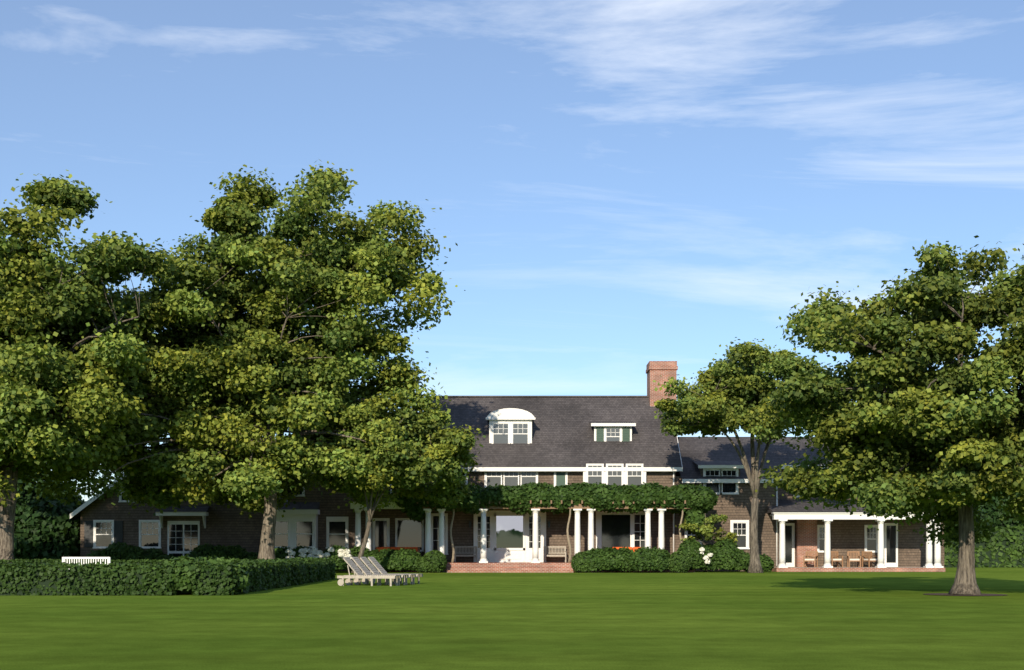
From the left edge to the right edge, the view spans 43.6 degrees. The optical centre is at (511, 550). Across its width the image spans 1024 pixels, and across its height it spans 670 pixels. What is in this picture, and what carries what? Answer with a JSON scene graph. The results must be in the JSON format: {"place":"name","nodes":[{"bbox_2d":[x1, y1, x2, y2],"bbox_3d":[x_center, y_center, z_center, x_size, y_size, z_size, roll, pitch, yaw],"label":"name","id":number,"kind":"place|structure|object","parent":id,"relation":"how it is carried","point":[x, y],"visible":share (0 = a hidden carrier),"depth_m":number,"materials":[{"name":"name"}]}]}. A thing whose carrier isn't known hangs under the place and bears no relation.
{"place":"outdoors","nodes":[
{"label":"outdoors","id":0,"kind":"place"},
{"bbox_2d":[0,568,1023,669],"bbox_3d":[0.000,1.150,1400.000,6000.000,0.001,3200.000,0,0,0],"label":"lawn","id":1,"kind":"structure","parent":0,"point":[725,620],"depth_m":19.71,"materials":[{"name":"green plant"}]},
{"bbox_2d":[62,557,110,563],"bbox_3d":[-15.037,0.682,45.000,1.710,0.935,0.500,0,0,0],"label":"garden bench","id":2,"kind":"object","parent":1,"relation":"on","point":[88,558],"visible":0.31,"depth_m":45.20,"materials":[{"name":"white wood"}]},
{"bbox_2d":[0,170,227,559],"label":"tree","id":3,"kind":"object","parent":1,"relation":"on","point":[49,303],"visible":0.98,"depth_m":55.68,"materials":[{"name":"green plant"}]},
{"bbox_2d":[0,557,335,595],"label":"parterre hedge","id":4,"kind":"object","parent":1,"relation":"on","point":[122,577],"visible":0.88,"depth_m":32.97,"materials":[{"name":"green plant"}]},
{"bbox_2d":[162,553,249,594],"bbox_3d":[-8.085,0.613,33.752,2.375,1.094,1.646,0,0,-13],"label":"shrub","id":5,"kind":"object","parent":1,"relation":"on","point":[184,574],"visible":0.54,"depth_m":33.33,"materials":[{"name":"green plant"}]},
{"bbox_2d":[49,160,486,558],"bbox_3d":[-12.841,-9.440,64.464,23.079,21.210,15.602,0,0,0],"label":"tree","id":6,"kind":"object","parent":1,"relation":"on","point":[258,355],"visible":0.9,"depth_m":61.53,"materials":[{"name":"green plant"}]},
{"bbox_2d":[337,557,400,585],"bbox_3d":[-4.702,0.678,42.199,2.007,0.944,0.740,0,0,13],"label":"lounge chair","id":7,"kind":"object","parent":1,"relation":"on","point":[354,568],"visible":1,"depth_m":42.05,"materials":[{"name":"white wood"}]},
{"bbox_2d":[351,557,408,584],"bbox_3d":[-4.518,0.678,42.979,2.007,0.944,0.740,0,0,13],"label":"lounge chair","id":8,"kind":"object","parent":1,"relation":"on","point":[361,565],"visible":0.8,"depth_m":43.03,"materials":[{"name":"white wood"}]},
{"bbox_2d":[359,557,415,584],"bbox_3d":[-4.332,0.678,43.759,2.007,0.944,0.740,0,0,13],"label":"lounge chair","id":9,"kind":"object","parent":1,"relation":"on","point":[366,562],"visible":0.57,"depth_m":43.84,"materials":[{"name":"white wood"}]},
{"bbox_2d":[367,557,422,583],"bbox_3d":[-4.147,0.678,44.539,2.007,0.944,0.740,0,0,13],"label":"lounge chair","id":10,"kind":"object","parent":1,"relation":"on","point":[378,566],"visible":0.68,"depth_m":44.61,"materials":[{"name":"white wood"}]},
{"bbox_2d":[308,388,485,573],"bbox_3d":[-5.984,-3.400,63.852,9.434,9.218,7.907,0,0,0],"label":"tree","id":11,"kind":"object","parent":1,"relation":"on","point":[391,425],"visible":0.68,"depth_m":62.57,"materials":[{"name":"green plant"}]},
{"bbox_2d":[85,538,773,571],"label":"foundation shrubs","id":12,"kind":"object","parent":1,"relation":"on","point":[728,555],"visible":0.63,"depth_m":67.68,"materials":[{"name":"green plant"}]},
{"bbox_2d":[285,547,712,563],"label":"white hydrangeas","id":13,"kind":"object","parent":1,"relation":"on","point":[313,552],"visible":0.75,"depth_m":65.73,"materials":[{"name":"white plant"}]},
{"bbox_2d":[70,361,944,572],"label":"house","id":14,"kind":"structure","parent":1,"relation":"on","point":[565,440],"depth_m":72.49,"materials":[{"name":"grey wood"}]},
{"bbox_2d":[375,547,419,554],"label":"loggia sofa","id":15,"kind":"object","parent":14,"relation":"on","point":[417,549],"visible":0.2,"depth_m":70.72,"materials":[{"name":"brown wood"}]},
{"bbox_2d":[454,546,476,562],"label":"porch bench","id":16,"kind":"object","parent":14,"relation":"on","point":[465,547],"visible":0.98,"depth_m":71.65,"materials":[{"name":"white wood"}]},
{"bbox_2d":[390,481,718,534],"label":"pergola vines","id":17,"kind":"object","parent":14,"relation":"on","point":[700,499],"visible":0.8,"depth_m":68.62,"materials":[{"name":"green plant"}]},
{"bbox_2d":[544,546,565,562],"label":"porch bench","id":18,"kind":"object","parent":14,"relation":"on","point":[549,547],"visible":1,"depth_m":71.65,"materials":[{"name":"white wood"}]},
{"bbox_2d":[613,547,640,551],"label":"porch settee","id":19,"kind":"object","parent":14,"relation":"on","point":[633,548],"visible":0.1,"depth_m":71.12,"materials":[{"name":"orange fabric"}]},
{"bbox_2d":[803,551,817,566],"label":"porch armchair","id":20,"kind":"object","parent":14,"relation":"on","point":[815,559],"visible":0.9,"depth_m":72.72,"materials":[{"name":"brown wood"}]},
{"bbox_2d":[831,551,842,566],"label":"porch armchair","id":21,"kind":"object","parent":14,"relation":"on","point":[836,557],"visible":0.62,"depth_m":72.63,"materials":[{"name":"brown wood"}]},
{"bbox_2d":[847,551,860,566],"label":"porch armchair","id":22,"kind":"object","parent":14,"relation":"on","point":[858,558],"visible":0.94,"depth_m":72.88,"materials":[{"name":"brown wood"}]},
{"bbox_2d":[862,551,877,566],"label":"porch armchair","id":23,"kind":"object","parent":14,"relation":"on","point":[869,559],"visible":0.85,"depth_m":73.06,"materials":[{"name":"brown wood"}]},
{"bbox_2d":[13,468,1023,562],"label":"trees","id":24,"kind":"object","parent":1,"relation":"on","point":[42,530],"visible":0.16,"depth_m":72.64,"materials":[{"name":"green plant"}]},
{"bbox_2d":[415,550,691,572],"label":"boxwood shrubs","id":25,"kind":"object","parent":1,"relation":"on","point":[436,560],"visible":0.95,"depth_m":66.88,"materials":[{"name":"green plant"}]},
{"bbox_2d":[676,513,739,571],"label":"shrub","id":26,"kind":"object","parent":1,"relation":"on","point":[707,534],"visible":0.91,"depth_m":68.48,"materials":[{"name":"green plant"}]},
{"bbox_2d":[651,337,833,572],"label":"tree","id":27,"kind":"object","parent":1,"relation":"on","point":[714,405],"visible":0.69,"depth_m":65.10,"materials":[{"name":"green plant"}]},
{"bbox_2d":[926,593,1005,595],"bbox_3d":[11.820,1.138,33.400,2.100,0.001,2.100,0,0,0],"label":"mulch ring","id":28,"kind":"object","parent":1,"relation":"on","point":[965,595],"visible":0.83,"depth_m":33.35,"materials":[{"name":"brown soil"}]},
{"bbox_2d":[743,235,1023,594],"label":"tree","id":29,"kind":"object","parent":28,"relation":"on","point":[912,430],"visible":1,"depth_m":31.84,"materials":[{"name":"green plant"}]},
{"bbox_2d":[944,525,1023,567],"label":"hedge","id":30,"kind":"object","parent":1,"relation":"on","point":[1004,548],"visible":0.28,"depth_m":88.02,"materials":[{"name":"green plant"}]},
{"bbox_2d":[0,0,1023,500],"label":"sky","id":31,"kind":"structure","parent":0,"point":[619,186],"materials":[{"name":"blue"}]},
{"bbox_2d":[450,506,683,562],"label":"vine trunks","id":32,"kind":"object","parent":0,"point":[568,540],"visible":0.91,"depth_m":68.92,"materials":[{"name":"brown plant"}]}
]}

